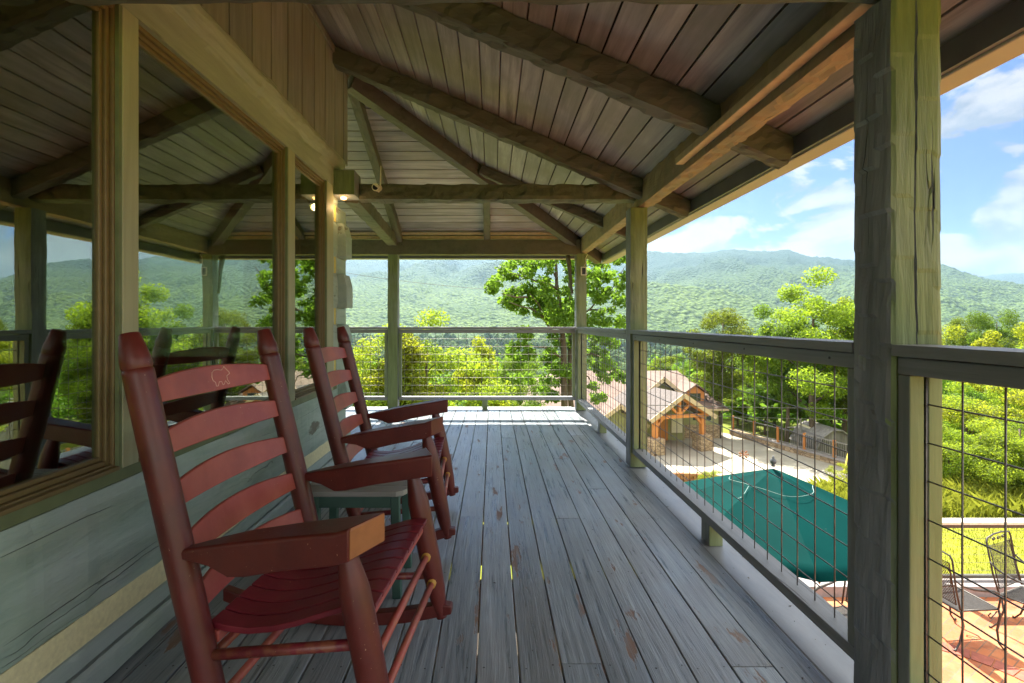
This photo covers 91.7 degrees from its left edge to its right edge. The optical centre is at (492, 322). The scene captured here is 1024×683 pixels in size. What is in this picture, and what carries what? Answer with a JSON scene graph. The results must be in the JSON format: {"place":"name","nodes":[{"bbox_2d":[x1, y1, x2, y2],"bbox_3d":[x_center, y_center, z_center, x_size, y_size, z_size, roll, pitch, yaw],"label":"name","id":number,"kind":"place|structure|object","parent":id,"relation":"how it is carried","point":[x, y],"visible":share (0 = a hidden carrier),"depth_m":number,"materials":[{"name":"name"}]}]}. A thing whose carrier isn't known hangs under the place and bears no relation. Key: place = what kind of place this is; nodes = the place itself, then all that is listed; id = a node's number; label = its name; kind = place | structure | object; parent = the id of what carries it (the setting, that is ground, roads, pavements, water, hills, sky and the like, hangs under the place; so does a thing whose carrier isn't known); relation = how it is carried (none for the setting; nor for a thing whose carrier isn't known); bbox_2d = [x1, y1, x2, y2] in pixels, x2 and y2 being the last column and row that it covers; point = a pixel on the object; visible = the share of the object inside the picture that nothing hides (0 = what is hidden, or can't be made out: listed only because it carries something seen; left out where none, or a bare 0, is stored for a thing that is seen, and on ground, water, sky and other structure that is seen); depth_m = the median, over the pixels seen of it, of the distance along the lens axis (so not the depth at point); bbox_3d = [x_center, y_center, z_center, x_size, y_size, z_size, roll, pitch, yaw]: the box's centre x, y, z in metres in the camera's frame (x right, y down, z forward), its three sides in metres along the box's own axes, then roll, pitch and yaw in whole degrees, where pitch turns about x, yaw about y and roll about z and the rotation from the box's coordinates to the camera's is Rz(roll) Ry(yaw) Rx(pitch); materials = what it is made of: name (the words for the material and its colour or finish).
{"place":"outdoors","nodes":[
{"label":"outdoors","id":0,"kind":"place"},
{"bbox_2d":[103,407,853,682],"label":"deck","id":1,"kind":"structure","parent":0,"point":[615,595],"depth_m":2.09,"materials":[{"name":"paint"}]},
{"bbox_2d":[118,329,452,682],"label":"rocking chair","id":2,"kind":"object","parent":1,"relation":"on","point":[307,563],"visible":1,"depth_m":1.36,"materials":[{"name":"red paint"}]},
{"bbox_2d":[310,480,411,598],"bbox_3d":[-0.570,0.916,2.190,0.430,0.449,0.324,0,0,0],"label":"side table","id":3,"kind":"object","parent":1,"relation":"on","point":[387,495],"visible":0.42,"depth_m":2.06,"materials":[{"name":"wood"}]},
{"bbox_2d":[349,327,387,399],"bbox_3d":[-2.483,0.599,6.519,2.233,1.081,0.138,0,0,0],"label":"porch railing","id":4,"kind":"object","parent":1,"relation":"on","point":[370,330],"visible":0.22,"depth_m":6.47,"materials":[{"name":"paint"}]},
{"bbox_2d":[303,326,458,539],"bbox_3d":[-0.645,0.581,2.802,0.890,1.114,0.767,0,0,-2],"label":"rocking chair","id":5,"kind":"object","parent":1,"relation":"on","point":[368,438],"visible":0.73,"depth_m":2.50,"materials":[{"name":"red paint"}]},
{"bbox_2d":[387,254,399,408],"bbox_3d":[-1.297,0.130,6.508,0.144,2.020,0.139,0,0,0],"label":"porch post","id":6,"kind":"object","parent":1,"relation":"on","point":[393,315],"visible":0.93,"depth_m":6.44,"materials":[{"name":"wood"}]},
{"bbox_2d":[398,327,575,409],"bbox_3d":[-0.072,0.600,6.519,2.307,1.081,0.136,0,0,0],"label":"porch railing","id":7,"kind":"object","parent":1,"relation":"on","point":[489,330],"visible":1,"depth_m":6.47,"materials":[{"name":"paint"}]},
{"bbox_2d":[575,254,586,409],"bbox_3d":[1.153,0.125,6.510,0.147,2.030,0.142,0,0,0],"label":"porch post","id":8,"kind":"object","parent":1,"relation":"on","point":[580,300],"visible":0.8,"depth_m":6.44,"materials":[{"name":"wood"}]},
{"bbox_2d":[581,254,587,274],"bbox_3d":[1.187,-0.743,6.423,0.088,0.271,0.021,0,0,0],"label":"sensor box","id":9,"kind":"object","parent":8,"relation":"attached to","point":[583,270],"visible":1,"depth_m":6.42,"materials":[{"name":"white plastic"}]},
{"bbox_2d":[576,327,625,446],"bbox_3d":[1.152,0.605,5.245,0.139,1.092,2.386,0,0,0],"label":"porch railing","id":10,"kind":"object","parent":1,"relation":"on","point":[605,423],"visible":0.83,"depth_m":5.15,"materials":[{"name":"paint"}]},
{"bbox_2d":[626,207,646,466],"bbox_3d":[1.152,0.118,3.980,0.146,2.044,0.142,0,0,0],"label":"porch post","id":11,"kind":"object","parent":1,"relation":"on","point":[636,268],"visible":0.74,"depth_m":3.91,"materials":[{"name":"wood"}]},
{"bbox_2d":[630,330,854,659],"bbox_3d":[1.152,0.605,2.704,0.139,1.092,2.407,0,0,0],"label":"porch railing","id":12,"kind":"object","parent":1,"relation":"on","point":[833,624],"visible":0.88,"depth_m":2.07,"materials":[{"name":"paint"}]},
{"bbox_2d":[853,0,941,682],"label":"porch post","id":13,"kind":"object","parent":1,"relation":"on","point":[897,126],"visible":0.74,"depth_m":1.37,"materials":[{"name":"wood"}]},
{"bbox_2d":[891,344,1023,682],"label":"porch railing","id":14,"kind":"object","parent":1,"relation":"on","point":[924,370],"visible":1,"depth_m":1.31,"materials":[{"name":"paint"}]},
{"bbox_2d":[476,633,519,674],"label":"ground below deck","id":15,"kind":"structure","parent":0,"point":[477,654],"depth_m":5.09,"materials":[{"name":"soil"}]},
{"bbox_2d":[346,249,1023,578],"bbox_3d":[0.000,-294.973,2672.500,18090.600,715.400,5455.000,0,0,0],"label":"ground","id":16,"kind":"structure","parent":0,"point":[685,291],"depth_m":1570.06,"materials":[{"name":"green plant"}]},
{"bbox_2d":[0,0,352,682],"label":"log house","id":17,"kind":"structure","parent":16,"relation":"on","point":[166,180],"depth_m":1.70,"materials":[{"name":"paint"}]},
{"bbox_2d":[0,0,121,516],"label":"window","id":18,"kind":"structure","parent":17,"relation":"in","point":[61,60],"depth_m":1.46,"materials":[{"name":"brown glass"}]},
{"bbox_2d":[138,25,287,461],"bbox_3d":[-1.259,-0.282,2.354,0.074,1.534,1.262,0,0,0],"label":"window","id":19,"kind":"structure","parent":17,"relation":"in","point":[213,183],"depth_m":2.20,"materials":[{"name":"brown glass"}]},
{"bbox_2d":[295,156,326,399],"bbox_3d":[-1.259,-0.282,3.388,0.074,1.534,0.603,0,0,0],"label":"window","id":20,"kind":"structure","parent":17,"relation":"in","point":[310,189],"depth_m":3.44,"materials":[{"name":"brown glass"}]},
{"bbox_2d":[333,170,360,199],"bbox_3d":[-1.155,-1.067,3.922,0.180,0.217,0.185,0,0,0],"label":"wall lamp","id":21,"kind":"object","parent":17,"relation":"attached to","point":[346,184],"visible":0.88,"depth_m":3.83,"materials":[{"name":"green"}]},
{"bbox_2d":[66,0,1023,263],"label":"porch roof","id":22,"kind":"structure","parent":17,"relation":"attached to","point":[520,128],"depth_m":3.13,"materials":[{"name":"wood"}]},
{"bbox_2d":[372,166,381,191],"bbox_3d":[-0.910,-1.133,3.923,0.060,0.215,0.098,0,0,8],"label":"security camera","id":23,"kind":"object","parent":22,"relation":"attached to","point":[376,187],"visible":1,"depth_m":3.88,"materials":[{"name":"beige plastic"}]},
{"bbox_2d":[566,255,573,293],"bbox_3d":[1.010,-0.625,6.500,0.104,0.507,0.064,0,0,0],"label":"curved brace","id":24,"kind":"object","parent":22,"relation":"attached to","point":[568,262],"visible":1,"depth_m":6.48,"materials":[{"name":"wood"}]},
{"bbox_2d":[351,335,399,406],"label":"broadleaf tree","id":25,"kind":"object","parent":16,"relation":"on","point":[363,351],"visible":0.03,"depth_m":15.12,"materials":[{"name":"green plant"}]},
{"bbox_2d":[360,326,456,406],"bbox_3d":[-2.477,3.052,14.691,2.925,5.896,2.850,0,0,41],"label":"broadleaf tree","id":26,"kind":"object","parent":16,"relation":"on","point":[413,355],"visible":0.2,"depth_m":14.30,"materials":[{"name":"green plant"}]},
{"bbox_2d":[349,273,479,288],"bbox_3d":[-4.277,-2.239,24.000,13.602,1.865,0.018,0,0,17],"label":"power line","id":27,"kind":"object","parent":16,"relation":"on","point":[416,282],"visible":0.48,"depth_m":23.75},
{"bbox_2d":[353,307,515,406],"bbox_3d":[-2.021,2.930,15.094,4.915,6.893,4.790,0,0,37],"label":"broadleaf tree","id":28,"kind":"object","parent":16,"relation":"on","point":[448,357],"visible":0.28,"depth_m":15.35,"materials":[{"name":"green plant"}]},
{"bbox_2d":[451,335,511,406],"bbox_3d":[-0.356,3.804,17.618,2.438,6.734,2.375,0,0,17],"label":"broadleaf tree","id":29,"kind":"object","parent":16,"relation":"on","point":[484,351],"visible":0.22,"depth_m":17.32,"materials":[{"name":"green plant"}]},
{"bbox_2d":[479,383,529,406],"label":"broadleaf tree","id":30,"kind":"object","parent":16,"relation":"on","point":[523,392],"visible":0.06,"depth_m":21.36,"materials":[{"name":"green plant"}]},
{"bbox_2d":[487,356,545,406],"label":"broadleaf tree","id":31,"kind":"object","parent":16,"relation":"on","point":[506,363],"visible":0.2,"depth_m":23.64,"materials":[{"name":"green plant"}]},
{"bbox_2d":[483,255,625,406],"bbox_3d":[1.758,1.531,12.572,4.011,7.451,2.232,0,0,0],"label":"oak tree","id":32,"kind":"object","parent":16,"relation":"on","point":[549,309],"visible":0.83,"depth_m":12.26,"materials":[{"name":"green plant"}]},
{"bbox_2d":[352,345,847,433],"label":"woodland","id":33,"kind":"object","parent":16,"relation":"on","point":[838,414],"visible":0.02,"depth_m":35.93,"materials":[{"name":"green plant"}]},
{"bbox_2d":[508,371,728,455],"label":"house","id":34,"kind":"structure","parent":16,"relation":"on","point":[682,418],"depth_m":32.56,"materials":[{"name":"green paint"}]},
{"bbox_2d":[658,414,667,439],"bbox_3d":[11.050,6.865,32.580,0.900,1.750,0.040,0,0,0],"label":"door","id":35,"kind":"structure","parent":34,"relation":"in","point":[663,422],"depth_m":32.56,"materials":[{"name":"orange wood"}]},
{"bbox_2d":[672,418,681,432],"bbox_3d":[12.100,6.690,32.580,0.700,1.100,0.040,0,0,0],"label":"window","id":36,"kind":"structure","parent":34,"relation":"in","point":[675,425],"depth_m":32.56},
{"bbox_2d":[647,356,686,377],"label":"broadleaf tree","id":37,"kind":"object","parent":16,"relation":"on","point":[670,361],"visible":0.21,"depth_m":43.47,"materials":[{"name":"green plant"}]},
{"bbox_2d":[351,329,1013,406],"bbox_3d":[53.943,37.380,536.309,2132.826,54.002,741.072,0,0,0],"label":"valley forest","id":38,"kind":"object","parent":16,"relation":"on","point":[446,339],"visible":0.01,"depth_m":762.21,"materials":[{"name":"green plant"}]},
{"bbox_2d":[671,353,705,389],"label":"broadleaf tree","id":39,"kind":"object","parent":16,"relation":"on","point":[686,367],"visible":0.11,"depth_m":45.59,"materials":[{"name":"green plant"}]},
{"bbox_2d":[672,472,721,481],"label":"garden wall","id":40,"kind":"structure","parent":16,"relation":"on","point":[693,476],"depth_m":24.23,"materials":[{"name":"stone"}]},
{"bbox_2d":[697,470,725,479],"bbox_3d":[10.455,7.431,23.309,1.681,0.962,1.723,0,0,41],"label":"shrub","id":41,"kind":"object","parent":16,"relation":"on","point":[710,473],"visible":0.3,"depth_m":23.33,"materials":[{"name":"yellow plant"}]},
{"bbox_2d":[682,307,754,424],"bbox_3d":[15.348,3.581,33.925,4.636,9.201,4.906,0,0,33],"label":"broadleaf tree","id":42,"kind":"object","parent":16,"relation":"on","point":[729,318],"visible":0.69,"depth_m":33.29,"materials":[{"name":"green plant"}]},
{"bbox_2d":[695,363,745,403],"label":"broadleaf tree","id":43,"kind":"object","parent":16,"relation":"on","point":[702,373],"visible":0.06,"depth_m":41.32,"materials":[{"name":"green plant"}]},
{"bbox_2d":[714,354,761,421],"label":"broadleaf tree","id":44,"kind":"object","parent":16,"relation":"on","point":[739,392],"visible":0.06,"depth_m":38.67,"materials":[{"name":"green plant"}]},
{"bbox_2d":[723,393,753,425],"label":"broadleaf tree","id":45,"kind":"object","parent":16,"relation":"on","point":[735,397],"visible":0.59,"depth_m":37.24,"materials":[{"name":"green plant"}]},
{"bbox_2d":[738,451,748,471],"bbox_3d":[10.620,5.988,20.991,0.456,1.195,0.042,0,0,0],"label":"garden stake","id":46,"kind":"object","parent":16,"relation":"on","point":[744,454],"visible":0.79,"depth_m":20.98,"materials":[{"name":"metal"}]},
{"bbox_2d":[736,358,780,427],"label":"broadleaf tree","id":47,"kind":"object","parent":16,"relation":"on","point":[752,386],"visible":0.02,"depth_m":37.30,"materials":[{"name":"green plant"}]},
{"bbox_2d":[744,380,782,434],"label":"broadleaf tree","id":48,"kind":"object","parent":16,"relation":"on","point":[771,414],"visible":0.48,"depth_m":34.28,"materials":[{"name":"green plant"}]},
{"bbox_2d":[746,298,825,443],"bbox_3d":[18.738,3.320,31.115,3.724,9.719,5.022,0,0,-15],"label":"broadleaf tree","id":49,"kind":"object","parent":16,"relation":"on","point":[787,394],"visible":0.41,"depth_m":31.13,"materials":[{"name":"green plant"}]},
{"bbox_2d":[729,416,847,466],"bbox_3d":[18.148,7.114,28.906,0.420,1.352,11.308,0,0,-17],"label":"driveway fence","id":50,"kind":"object","parent":16,"relation":"on","point":[805,451],"visible":0.64,"depth_m":29.73,"materials":[{"name":"wood"}]},
{"bbox_2d":[769,384,825,418],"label":"broadleaf tree","id":51,"kind":"object","parent":16,"relation":"on","point":[793,411],"visible":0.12,"depth_m":33.23,"materials":[{"name":"green plant"}]},
{"bbox_2d":[741,266,854,427],"bbox_3d":[18.843,2.371,30.379,8.121,11.705,7.913,0,0,-34],"label":"broadleaf tree","id":52,"kind":"object","parent":16,"relation":"on","point":[840,317],"visible":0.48,"depth_m":29.22,"materials":[{"name":"green plant"}]},
{"bbox_2d":[787,419,810,440],"bbox_3d":[19.109,7.382,30.610,1.242,3.100,1.420,0,0,0],"label":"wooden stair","id":53,"kind":"object","parent":16,"relation":"on","point":[800,424],"visible":0.37,"depth_m":29.96,"materials":[{"name":"beige wood"}]},
{"bbox_2d":[789,421,847,457],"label":"garden shed","id":54,"kind":"structure","parent":16,"relation":"on","point":[826,432],"depth_m":28.52,"materials":[{"name":"grey wood"}]},
{"bbox_2d":[805,296,853,432],"bbox_3d":[21.696,3.256,30.992,3.852,9.852,3.954,0,0,-18],"label":"broadleaf tree","id":55,"kind":"object","parent":16,"relation":"on","point":[844,403],"visible":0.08,"depth_m":30.82,"materials":[{"name":"green plant"}]},
{"bbox_2d":[821,371,847,418],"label":"broadleaf tree","id":56,"kind":"object","parent":16,"relation":"on","point":[831,403],"visible":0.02,"depth_m":31.14,"materials":[{"name":"green plant"}]},
{"bbox_2d":[826,462,847,478],"bbox_3d":[12.332,5.311,17.450,1.080,0.643,1.054,0,0,-40],"label":"shrub","id":57,"kind":"object","parent":16,"relation":"on","point":[845,471],"visible":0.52,"depth_m":17.55,"materials":[{"name":"yellow plant"}]},
{"bbox_2d":[798,577,1023,596],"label":"patio curb","id":58,"kind":"structure","parent":16,"relation":"on","point":[988,583],"depth_m":6.19,"materials":[{"name":"concrete"}]},
{"bbox_2d":[942,518,1023,577],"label":"patio railing","id":59,"kind":"object","parent":58,"relation":"on","point":[1016,523],"visible":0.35,"depth_m":6.32,"materials":[{"name":"metal"}]},
{"bbox_2d":[941,323,966,384],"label":"broadleaf tree","id":60,"kind":"object","parent":16,"relation":"on","point":[957,328],"visible":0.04,"depth_m":27.01,"materials":[{"name":"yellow plant"}]},
{"bbox_2d":[943,316,982,383],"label":"broadleaf tree","id":61,"kind":"object","parent":16,"relation":"on","point":[961,341],"visible":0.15,"depth_m":39.98,"materials":[{"name":"green plant"}]},
{"bbox_2d":[942,379,992,427],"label":"broadleaf tree","id":62,"kind":"object","parent":16,"relation":"on","point":[973,393],"visible":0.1,"depth_m":19.05,"materials":[{"name":"green plant"}]},
{"bbox_2d":[942,422,1023,492],"bbox_3d":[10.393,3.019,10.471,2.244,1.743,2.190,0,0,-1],"label":"shrub","id":63,"kind":"object","parent":16,"relation":"on","point":[979,449],"visible":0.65,"depth_m":10.07,"materials":[{"name":"green plant"}]},
{"bbox_2d":[942,385,1023,439],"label":"shrub","id":64,"kind":"object","parent":16,"relation":"on","point":[1015,399],"visible":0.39,"depth_m":12.91,"materials":[{"name":"green plant"}]},
{"bbox_2d":[942,394,1023,457],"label":"shrub","id":65,"kind":"object","parent":16,"relation":"on","point":[987,422],"visible":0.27,"depth_m":12.77,"materials":[{"name":"green plant"}]},
{"bbox_2d":[942,427,1023,478],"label":"shrub","id":66,"kind":"object","parent":16,"relation":"on","point":[954,434],"visible":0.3,"depth_m":10.79,"materials":[{"name":"green plant"}]},
{"bbox_2d":[942,382,1023,433],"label":"broadleaf tree","id":67,"kind":"object","parent":16,"relation":"on","point":[994,402],"visible":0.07,"depth_m":17.89,"materials":[{"name":"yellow plant"}]},
{"bbox_2d":[942,393,1023,441],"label":"shrub","id":68,"kind":"object","parent":16,"relation":"on","point":[958,428],"visible":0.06,"depth_m":14.06,"materials":[{"name":"green plant"}]},
{"bbox_2d":[965,329,1002,399],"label":"broadleaf tree","id":69,"kind":"object","parent":16,"relation":"on","point":[982,342],"visible":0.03,"depth_m":23.82,"materials":[{"name":"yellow plant"}]},
{"bbox_2d":[957,419,1023,483],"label":"shrub","id":70,"kind":"object","parent":16,"relation":"on","point":[1021,432],"visible":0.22,"depth_m":10.77,"materials":[{"name":"green plant"}]},
{"bbox_2d":[964,309,1023,346],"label":"broadleaf tree","id":71,"kind":"object","parent":16,"relation":"on","point":[980,319],"visible":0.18,"depth_m":37.05,"materials":[{"name":"green plant"}]},
{"bbox_2d":[964,322,1023,401],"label":"broadleaf tree","id":72,"kind":"object","parent":16,"relation":"on","point":[981,390],"visible":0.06,"depth_m":22.18,"materials":[{"name":"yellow plant"}]},
{"bbox_2d":[987,344,1023,408],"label":"broadleaf tree","id":73,"kind":"object","parent":16,"relation":"on","point":[1019,346],"visible":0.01,"depth_m":19.21,"materials":[{"name":"green plant"}]},
{"bbox_2d":[997,321,1023,348],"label":"broadleaf tree","id":74,"kind":"object","parent":16,"relation":"on","point":[1003,342],"visible":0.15,"depth_m":34.80,"materials":[{"name":"green plant"}]},
{"bbox_2d":[648,413,839,419],"bbox_3d":[10.715,3.699,19.500,10.655,0.338,0.016,0,0,0],"label":"power line","id":75,"kind":"object","parent":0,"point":[750,417],"visible":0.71,"depth_m":19.50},
{"bbox_2d":[649,405,847,408],"bbox_3d":[10.440,3.242,19.000,10.382,0.200,0.024,0,0,0],"label":"power line","id":76,"kind":"object","parent":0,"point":[752,407],"visible":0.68,"depth_m":18.99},
{"bbox_2d":[653,433,847,482],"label":"driveway","id":77,"kind":"structure","parent":0,"point":[789,466],"depth_m":27.82,"materials":[{"name":"concrete"}]},
{"bbox_2d":[647,54,1023,276],"label":"sky","id":78,"kind":"structure","parent":0,"point":[808,210],"materials":[{"name":"blue"}]},
{"bbox_2d":[803,471,1023,517],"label":"tall grass","id":79,"kind":"structure","parent":0,"point":[979,489],"depth_m":9.45,"materials":[{"name":"green plant"}]},
{"bbox_2d":[822,597,1023,682],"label":"patio","id":80,"kind":"structure","parent":0,"point":[977,640],"depth_m":5.32,"materials":[{"name":"brick"}]},
{"bbox_2d":[684,456,847,583],"bbox_3d":[2.600,2.329,4.600,2.125,2.183,2.125,0,0,-8],"label":"patio umbrella","id":81,"kind":"object","parent":80,"relation":"on","point":[824,540],"visible":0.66,"depth_m":4.11,"materials":[{"name":"fabric"}]},
{"bbox_2d":[813,581,847,618],"bbox_3d":[3.636,2.910,5.007,0.608,1.015,0.579,0,0,-20],"label":"patio chair","id":82,"kind":"object","parent":80,"relation":"on","point":[841,609],"visible":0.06,"depth_m":5.24,"materials":[{"name":"metal"}]},
{"bbox_2d":[942,551,1003,651],"bbox_3d":[5.032,2.910,5.418,0.608,1.015,0.579,0,0,-4],"label":"patio chair","id":83,"kind":"object","parent":80,"relation":"on","point":[951,595],"visible":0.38,"depth_m":5.24,"materials":[{"name":"metal"}]},
{"bbox_2d":[942,642,1023,680],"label":"brick ring","id":84,"kind":"object","parent":80,"relation":"on","point":[989,661],"visible":0.21,"depth_m":5.01,"materials":[{"name":"red brick"}]},
{"bbox_2d":[985,531,1023,627],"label":"patio chair","id":85,"kind":"object","parent":80,"relation":"on","point":[1016,594],"visible":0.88,"depth_m":5.59,"materials":[{"name":"metal"}]},
{"bbox_2d":[942,514,1023,573],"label":"lawn grass","id":86,"kind":"structure","parent":0,"point":[976,559],"depth_m":7.91,"materials":[{"name":"plant"}]}
]}

